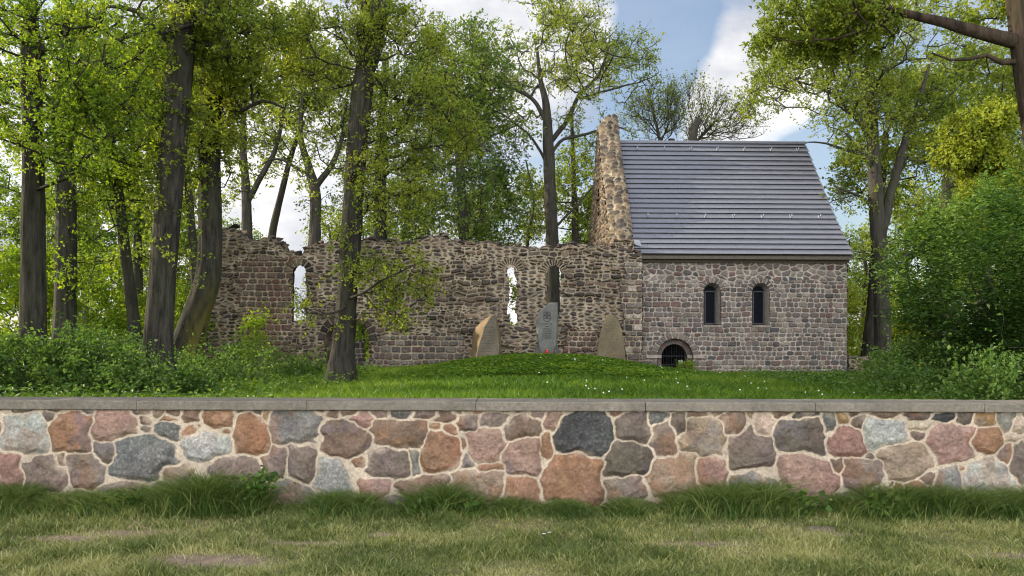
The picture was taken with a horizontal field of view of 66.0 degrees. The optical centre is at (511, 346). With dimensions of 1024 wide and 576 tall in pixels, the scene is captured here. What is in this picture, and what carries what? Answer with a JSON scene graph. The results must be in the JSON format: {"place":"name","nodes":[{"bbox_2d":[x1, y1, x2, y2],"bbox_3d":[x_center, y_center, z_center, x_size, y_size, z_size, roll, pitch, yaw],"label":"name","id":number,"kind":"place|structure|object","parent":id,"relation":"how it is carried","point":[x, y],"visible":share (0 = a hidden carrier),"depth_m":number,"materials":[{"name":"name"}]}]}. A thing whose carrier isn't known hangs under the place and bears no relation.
{"place":"outdoors","nodes":[
{"label":"outdoors","id":0,"kind":"place"},
{"bbox_2d":[0,354,1023,575],"bbox_3d":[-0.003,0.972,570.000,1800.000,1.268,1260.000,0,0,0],"label":"ground","id":1,"kind":"structure","parent":0,"point":[209,558],"depth_m":6.46,"materials":[{"name":"green plant"}]},
{"bbox_2d":[0,158,20,352],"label":"woodland tree","id":2,"kind":"object","parent":1,"relation":"on","point":[16,226],"visible":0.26,"depth_m":46.16,"materials":[{"name":"green plant"}]},
{"bbox_2d":[0,324,76,392],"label":"shrub","id":3,"kind":"object","parent":1,"relation":"on","point":[8,358],"visible":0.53,"depth_m":13.94,"materials":[{"name":"green plant"}]},
{"bbox_2d":[7,181,81,342],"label":"woodland tree","id":4,"kind":"object","parent":1,"relation":"on","point":[53,283],"visible":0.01,"depth_m":49.72,"materials":[{"name":"green plant"}]},
{"bbox_2d":[0,310,148,396],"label":"shrub","id":5,"kind":"object","parent":1,"relation":"on","point":[71,361],"visible":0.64,"depth_m":14.17,"materials":[{"name":"green plant"}]},
{"bbox_2d":[0,231,178,346],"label":"shrub","id":6,"kind":"object","parent":1,"relation":"on","point":[11,294],"visible":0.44,"depth_m":24.25,"materials":[{"name":"green plant"}]},
{"bbox_2d":[45,177,150,341],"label":"woodland tree","id":7,"kind":"object","parent":1,"relation":"on","point":[106,242],"visible":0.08,"depth_m":43.64,"materials":[{"name":"green plant"}]},
{"bbox_2d":[0,0,199,362],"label":"forest tree","id":8,"kind":"object","parent":1,"relation":"on","point":[66,206],"visible":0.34,"depth_m":20.92,"materials":[{"name":"green plant"}]},
{"bbox_2d":[0,0,204,387],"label":"maple tree","id":9,"kind":"object","parent":1,"relation":"on","point":[85,106],"visible":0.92,"depth_m":14.85,"materials":[{"name":"green plant"}]},
{"bbox_2d":[33,317,174,391],"bbox_3d":[-8.299,0.168,16.298,2.285,1.588,4.751,0,0,-16],"label":"shrub","id":10,"kind":"object","parent":1,"relation":"on","point":[90,333],"visible":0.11,"depth_m":16.51,"materials":[{"name":"green plant"}]},
{"bbox_2d":[77,188,152,350],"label":"woodland tree","id":11,"kind":"object","parent":1,"relation":"on","point":[102,258],"visible":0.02,"depth_m":51.08,"materials":[{"name":"green plant"}]},
{"bbox_2d":[47,40,197,349],"bbox_3d":[-11.255,-3.916,23.247,4.783,9.987,5.669,0,0,-29],"label":"forest tree","id":12,"kind":"object","parent":1,"relation":"on","point":[131,301],"visible":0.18,"depth_m":22.90,"materials":[{"name":"green plant"}]},
{"bbox_2d":[74,16,197,337],"bbox_3d":[-12.515,-4.693,26.219,5.124,11.793,6.102,0,0,0],"label":"forest tree","id":13,"kind":"object","parent":1,"relation":"on","point":[139,269],"visible":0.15,"depth_m":25.91,"materials":[{"name":"green plant"}]},
{"bbox_2d":[127,518,153,530],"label":"twig","id":14,"kind":"object","parent":1,"relation":"on","point":[138,524],"visible":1,"depth_m":6.81,"materials":[{"name":"brown wood"}]},
{"bbox_2d":[69,320,227,396],"bbox_3d":[-6.435,0.247,14.063,2.670,1.452,1.832,0,0,0],"label":"shrub","id":15,"kind":"object","parent":1,"relation":"on","point":[117,373],"visible":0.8,"depth_m":13.78,"materials":[{"name":"green plant"}]},
{"bbox_2d":[109,185,197,340],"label":"woodland tree","id":16,"kind":"object","parent":1,"relation":"on","point":[184,232],"visible":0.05,"depth_m":48.04,"materials":[{"name":"green plant"}]},
{"bbox_2d":[113,274,218,342],"bbox_3d":[-11.800,-0.920,26.880,3.243,3.283,5.860,0,0,-43],"label":"shrub","id":17,"kind":"object","parent":1,"relation":"on","point":[179,301],"visible":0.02,"depth_m":25.97,"materials":[{"name":"green plant"}]},
{"bbox_2d":[119,43,247,357],"bbox_3d":[-9.990,-4.073,23.989,3.176,10.368,5.123,0,0,0],"label":"forest tree","id":18,"kind":"object","parent":1,"relation":"on","point":[192,235],"visible":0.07,"depth_m":23.89,"materials":[{"name":"green plant"}]},
{"bbox_2d":[108,0,292,384],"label":"oak tree","id":19,"kind":"object","parent":1,"relation":"on","point":[164,240],"visible":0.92,"depth_m":15.77,"materials":[{"name":"green plant"}]},
{"bbox_2d":[176,174,232,356],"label":"woodland tree","id":20,"kind":"object","parent":1,"relation":"on","point":[226,203],"visible":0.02,"depth_m":54.93,"materials":[{"name":"green plant"}]},
{"bbox_2d":[179,212,260,358],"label":"woodland tree","id":21,"kind":"object","parent":1,"relation":"on","point":[230,224],"visible":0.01,"depth_m":49.28,"materials":[{"name":"green plant"}]},
{"bbox_2d":[168,331,279,386],"bbox_3d":[-6.323,0.201,17.081,2.488,1.511,2.558,0,0,-21],"label":"shrub","id":22,"kind":"object","parent":1,"relation":"on","point":[250,368],"visible":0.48,"depth_m":16.83,"materials":[{"name":"green plant"}]},
{"bbox_2d":[214,378,237,390],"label":"fern","id":23,"kind":"object","parent":1,"relation":"on","point":[226,383],"visible":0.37,"depth_m":14.51,"materials":[{"name":"green plant"}]},
{"bbox_2d":[145,0,318,366],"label":"oak tree","id":24,"kind":"object","parent":1,"relation":"on","point":[227,94],"visible":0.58,"depth_m":17.73,"materials":[{"name":"green plant"}]},
{"bbox_2d":[223,218,267,239],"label":"woodland tree","id":25,"kind":"object","parent":1,"relation":"on","point":[259,235],"visible":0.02,"depth_m":64.49,"materials":[{"name":"green plant"}]},
{"bbox_2d":[215,300,282,366],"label":"sapling","id":26,"kind":"object","parent":1,"relation":"on","point":[252,321],"visible":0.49,"depth_m":24.38,"materials":[{"name":"green plant"}]},
{"bbox_2d":[237,375,263,389],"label":"fern","id":27,"kind":"object","parent":1,"relation":"on","point":[252,383],"visible":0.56,"depth_m":15.14,"materials":[{"name":"green plant"}]},
{"bbox_2d":[196,26,338,238],"bbox_3d":[-11.455,-6.982,36.185,7.442,15.664,6.626,0,0,0],"label":"forest tree","id":28,"kind":"object","parent":1,"relation":"on","point":[247,192],"visible":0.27,"depth_m":35.89,"materials":[{"name":"green plant"}]},
{"bbox_2d":[255,378,279,391],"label":"fern","id":29,"kind":"object","parent":1,"relation":"on","point":[274,387],"visible":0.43,"depth_m":14.96,"materials":[{"name":"green plant"}]},
{"bbox_2d":[209,331,329,378],"bbox_3d":[-6.278,0.262,20.274,3.599,1.290,2.793,0,0,-35],"label":"shrub","id":30,"kind":"object","parent":1,"relation":"on","point":[302,363],"visible":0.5,"depth_m":20.36,"materials":[{"name":"green plant"}]},
{"bbox_2d":[274,371,311,387],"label":"fern","id":31,"kind":"object","parent":1,"relation":"on","point":[289,380],"visible":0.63,"depth_m":15.54,"materials":[{"name":"green plant"}]},
{"bbox_2d":[235,39,354,236],"bbox_3d":[-10.153,-7.285,37.773,6.050,16.350,7.055,0,0,0],"label":"forest tree","id":32,"kind":"object","parent":1,"relation":"on","point":[276,213],"visible":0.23,"depth_m":37.87,"materials":[{"name":"green plant"}]},
{"bbox_2d":[243,0,384,315],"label":"oak tree","id":33,"kind":"object","parent":1,"relation":"on","point":[314,183],"visible":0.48,"depth_m":34.23,"materials":[{"name":"green plant"}]},
{"bbox_2d":[294,203,366,341],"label":"woodland tree","id":34,"kind":"object","parent":1,"relation":"on","point":[329,231],"visible":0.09,"depth_m":49.51,"materials":[{"name":"green plant"}]},
{"bbox_2d":[326,213,392,360],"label":"woodland tree","id":35,"kind":"object","parent":1,"relation":"on","point":[366,343],"visible":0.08,"depth_m":45.71,"materials":[{"name":"green plant"}]},
{"bbox_2d":[275,0,498,383],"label":"oak tree","id":36,"kind":"object","parent":1,"relation":"on","point":[372,26],"visible":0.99,"depth_m":18.18,"materials":[{"name":"green plant"}]},
{"bbox_2d":[365,176,445,334],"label":"woodland tree","id":37,"kind":"object","parent":1,"relation":"on","point":[396,234],"visible":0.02,"depth_m":47.25,"materials":[{"name":"green plant"}]},
{"bbox_2d":[320,15,511,360],"bbox_3d":[-4.555,-7.562,38.068,9.242,16.866,7.751,0,0,0],"label":"beech tree","id":38,"kind":"object","parent":1,"relation":"on","point":[379,236],"visible":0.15,"depth_m":36.96,"materials":[{"name":"green plant"}]},
{"bbox_2d":[203,224,642,367],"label":"ruined wall","id":39,"kind":"structure","parent":1,"relation":"on","point":[600,282],"depth_m":26.13,"materials":[{"name":"grey stone"}]},
{"bbox_2d":[386,8,547,245],"bbox_3d":[-2.195,-7.014,35.836,7.558,15.672,7.303,0,0,0],"label":"beech tree","id":40,"kind":"object","parent":1,"relation":"on","point":[499,179],"visible":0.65,"depth_m":35.09,"materials":[{"name":"green plant"}]},
{"bbox_2d":[439,168,524,324],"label":"woodland tree","id":41,"kind":"object","parent":1,"relation":"on","point":[514,296],"visible":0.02,"depth_m":46.55,"materials":[{"name":"green plant"}]},
{"bbox_2d":[471,314,501,356],"bbox_3d":[-0.814,-0.224,24.802,0.969,1.600,0.515,0,0,0],"label":"memorial stone","id":42,"kind":"object","parent":1,"relation":"on","point":[486,340],"visible":0.9,"depth_m":24.55,"materials":[{"name":"stone"}]},
{"bbox_2d":[97,465,906,518],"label":"wall foot herbs","id":43,"kind":"object","parent":1,"relation":"on","point":[264,477],"depth_m":7.32,"materials":[{"name":"green plant"}]},
{"bbox_2d":[1,358,1020,399],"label":"meadow grass","id":44,"kind":"structure","parent":1,"relation":"on","point":[537,386],"depth_m":15.22,"materials":[{"name":"green plant"}]},
{"bbox_2d":[0,397,1023,506],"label":"boundary wall","id":45,"kind":"structure","parent":1,"relation":"on","point":[596,451],"depth_m":7.73,"materials":[{"name":"stone"}]},
{"bbox_2d":[0,460,1023,526],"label":"tall grass","id":46,"kind":"structure","parent":1,"relation":"on","point":[210,496],"depth_m":7.35,"materials":[{"name":"green plant"}]},
{"bbox_2d":[0,363,1023,399],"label":"undergrowth","id":47,"kind":"object","parent":1,"relation":"on","point":[799,376],"visible":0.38,"depth_m":13.87,"materials":[{"name":"green plant"}]},
{"bbox_2d":[1,315,1023,361],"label":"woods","id":48,"kind":"object","parent":1,"relation":"on","point":[367,354],"visible":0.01,"depth_m":78.62,"materials":[{"name":"green plant"}]},
{"bbox_2d":[487,160,564,247],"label":"young tree","id":49,"kind":"object","parent":1,"relation":"on","point":[536,229],"visible":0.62,"depth_m":41.64,"materials":[{"name":"green plant"}]},
{"bbox_2d":[333,353,739,383],"bbox_3d":[1.308,0.543,21.850,11.674,0.720,7.792,0,0,0],"label":"ground cover","id":50,"kind":"object","parent":1,"relation":"on","point":[508,364],"visible":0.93,"depth_m":19.66,"materials":[{"name":"green plant"}]},
{"bbox_2d":[535,302,559,353],"bbox_3d":[1.102,-0.403,24.635,0.794,1.977,0.630,0,0,0],"label":"memorial stone","id":51,"kind":"object","parent":1,"relation":"on","point":[547,326],"visible":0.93,"depth_m":24.58,"materials":[{"name":"stone"}]},
{"bbox_2d":[500,106,595,244],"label":"forest tree","id":52,"kind":"object","parent":1,"relation":"on","point":[576,217],"visible":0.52,"depth_m":44.85,"materials":[{"name":"green plant"}]},
{"bbox_2d":[437,0,669,314],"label":"oak tree","id":53,"kind":"object","parent":1,"relation":"on","point":[562,15],"visible":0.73,"depth_m":39.72,"materials":[{"name":"green plant"}]},
{"bbox_2d":[559,210,589,280],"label":"woodland tree","id":54,"kind":"object","parent":1,"relation":"on","point":[567,237],"visible":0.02,"depth_m":51.87,"materials":[{"name":"green plant"}]},
{"bbox_2d":[597,314,625,359],"bbox_3d":[3.123,-0.228,24.728,0.918,1.609,0.362,0,0,0],"label":"memorial stone","id":55,"kind":"object","parent":1,"relation":"on","point":[611,343],"visible":0.9,"depth_m":24.55,"materials":[{"name":"stone"}]},
{"bbox_2d":[674,359,702,369],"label":"weed clump","id":56,"kind":"object","parent":1,"relation":"on","point":[689,365],"visible":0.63,"depth_m":25.59,"materials":[{"name":"green plant"}]},
{"bbox_2d":[615,60,773,140],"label":"ash tree","id":57,"kind":"object","parent":1,"relation":"on","point":[671,117],"visible":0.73,"depth_m":41.13,"materials":[{"name":"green plant"}]},
{"bbox_2d":[688,117,701,140],"bbox_3d":[8.573,-4.941,38.046,1.208,12.192,1.209,0,0,0],"label":"snag","id":58,"kind":"object","parent":1,"relation":"on","point":[694,128],"visible":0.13,"depth_m":37.85,"materials":[{"name":"grey plant"}]},
{"bbox_2d":[588,114,853,372],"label":"chapel","id":59,"kind":"structure","parent":1,"relation":"on","point":[744,247],"depth_m":26.83,"materials":[{"name":"stone"}]},
{"bbox_2d":[661,344,684,367],"bbox_3d":[5.499,0.638,26.959,0.864,1.456,0.098,0,0,0],"label":"door","id":60,"kind":"structure","parent":59,"relation":"in","point":[663,355],"depth_m":26.97,"materials":[{"name":"black metal"}]},
{"bbox_2d":[704,286,715,323],"bbox_3d":[6.758,-1.423,26.906,0.420,1.310,0.050,0,0,-1],"label":"window","id":61,"kind":"structure","parent":59,"relation":"in","point":[709,292],"depth_m":26.93,"materials":[{"name":"black glass"}]},
{"bbox_2d":[753,286,763,323],"bbox_3d":[8.413,-1.418,26.932,0.420,1.310,0.050,0,0,-1],"label":"window","id":62,"kind":"structure","parent":59,"relation":"in","point":[758,292],"depth_m":26.95,"materials":[{"name":"black glass"}]},
{"bbox_2d":[805,526,835,532],"bbox_3d":[2.717,1.620,6.915,0.289,0.089,0.186,0,0,0],"label":"flat stone","id":63,"kind":"object","parent":1,"relation":"on","point":[821,528],"visible":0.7,"depth_m":6.87,"materials":[{"name":"stone"}]},
{"bbox_2d":[847,355,874,371],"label":"ruined wall","id":64,"kind":"structure","parent":1,"relation":"on","point":[851,361],"depth_m":29.01,"materials":[{"name":"grey stone"}]},
{"bbox_2d":[734,0,1003,368],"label":"oak tree","id":65,"kind":"object","parent":1,"relation":"on","point":[880,208],"visible":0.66,"depth_m":28.34,"materials":[{"name":"green plant"}]},
{"bbox_2d":[842,218,902,355],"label":"woodland tree","id":66,"kind":"object","parent":1,"relation":"on","point":[853,272],"visible":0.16,"depth_m":49.79,"materials":[{"name":"green plant"}]},
{"bbox_2d":[847,332,907,381],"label":"shrub","id":67,"kind":"object","parent":1,"relation":"on","point":[866,366],"visible":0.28,"depth_m":20.19,"materials":[{"name":"green plant"}]},
{"bbox_2d":[739,0,1023,142],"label":"oak tree","id":68,"kind":"object","parent":1,"relation":"on","point":[831,31],"visible":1,"depth_m":11.43,"materials":[{"name":"green plant"}]},
{"bbox_2d":[847,265,933,355],"bbox_3d":[17.484,-1.411,36.726,6.688,4.884,3.938,0,0,-40],"label":"shrub","id":69,"kind":"object","parent":1,"relation":"on","point":[852,309],"visible":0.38,"depth_m":36.28,"materials":[{"name":"green plant"}]},
{"bbox_2d":[819,62,970,355],"bbox_3d":[14.989,-4.756,30.891,5.716,12.424,5.885,0,0,38],"label":"oak tree","id":70,"kind":"object","parent":1,"relation":"on","point":[888,153],"visible":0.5,"depth_m":30.27,"materials":[{"name":"green plant"}]},
{"bbox_2d":[856,167,952,354],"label":"woodland tree","id":71,"kind":"object","parent":1,"relation":"on","point":[909,201],"visible":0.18,"depth_m":45.31,"materials":[{"name":"green plant"}]},
{"bbox_2d":[854,307,987,397],"bbox_3d":[7.679,0.150,14.578,2.414,1.741,2.989,0,0,18],"label":"shrub","id":72,"kind":"object","parent":1,"relation":"on","point":[908,370],"visible":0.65,"depth_m":14.44,"materials":[{"name":"green plant"}]},
{"bbox_2d":[848,156,1023,372],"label":"shrub","id":73,"kind":"object","parent":1,"relation":"on","point":[956,219],"visible":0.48,"depth_m":20.16,"materials":[{"name":"green plant"}]},
{"bbox_2d":[855,163,1023,385],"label":"lilac bush","id":74,"kind":"object","parent":1,"relation":"on","point":[1007,327],"visible":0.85,"depth_m":14.56,"materials":[{"name":"green plant"}]},
{"bbox_2d":[899,177,993,361],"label":"woodland tree","id":75,"kind":"object","parent":1,"relation":"on","point":[953,198],"visible":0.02,"depth_m":49.74,"materials":[{"name":"green plant"}]},
{"bbox_2d":[880,32,1023,346],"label":"forest tree","id":76,"kind":"object","parent":1,"relation":"on","point":[979,99],"visible":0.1,"depth_m":33.33,"materials":[{"name":"green plant"}]},
{"bbox_2d":[918,304,1023,399],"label":"shrub","id":77,"kind":"object","parent":1,"relation":"on","point":[995,380],"visible":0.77,"depth_m":11.30,"materials":[{"name":"green plant"}]},
{"bbox_2d":[921,93,1023,367],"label":"bright tree","id":78,"kind":"object","parent":1,"relation":"on","point":[987,125],"visible":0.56,"depth_m":22.91,"materials":[{"name":"green plant"}]},
{"bbox_2d":[950,129,1023,359],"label":"woodland tree","id":79,"kind":"object","parent":1,"relation":"on","point":[995,262],"visible":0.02,"depth_m":43.44,"materials":[{"name":"green plant"}]},
{"bbox_2d":[0,0,1023,347],"label":"sky","id":80,"kind":"structure","parent":0,"point":[710,32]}
]}

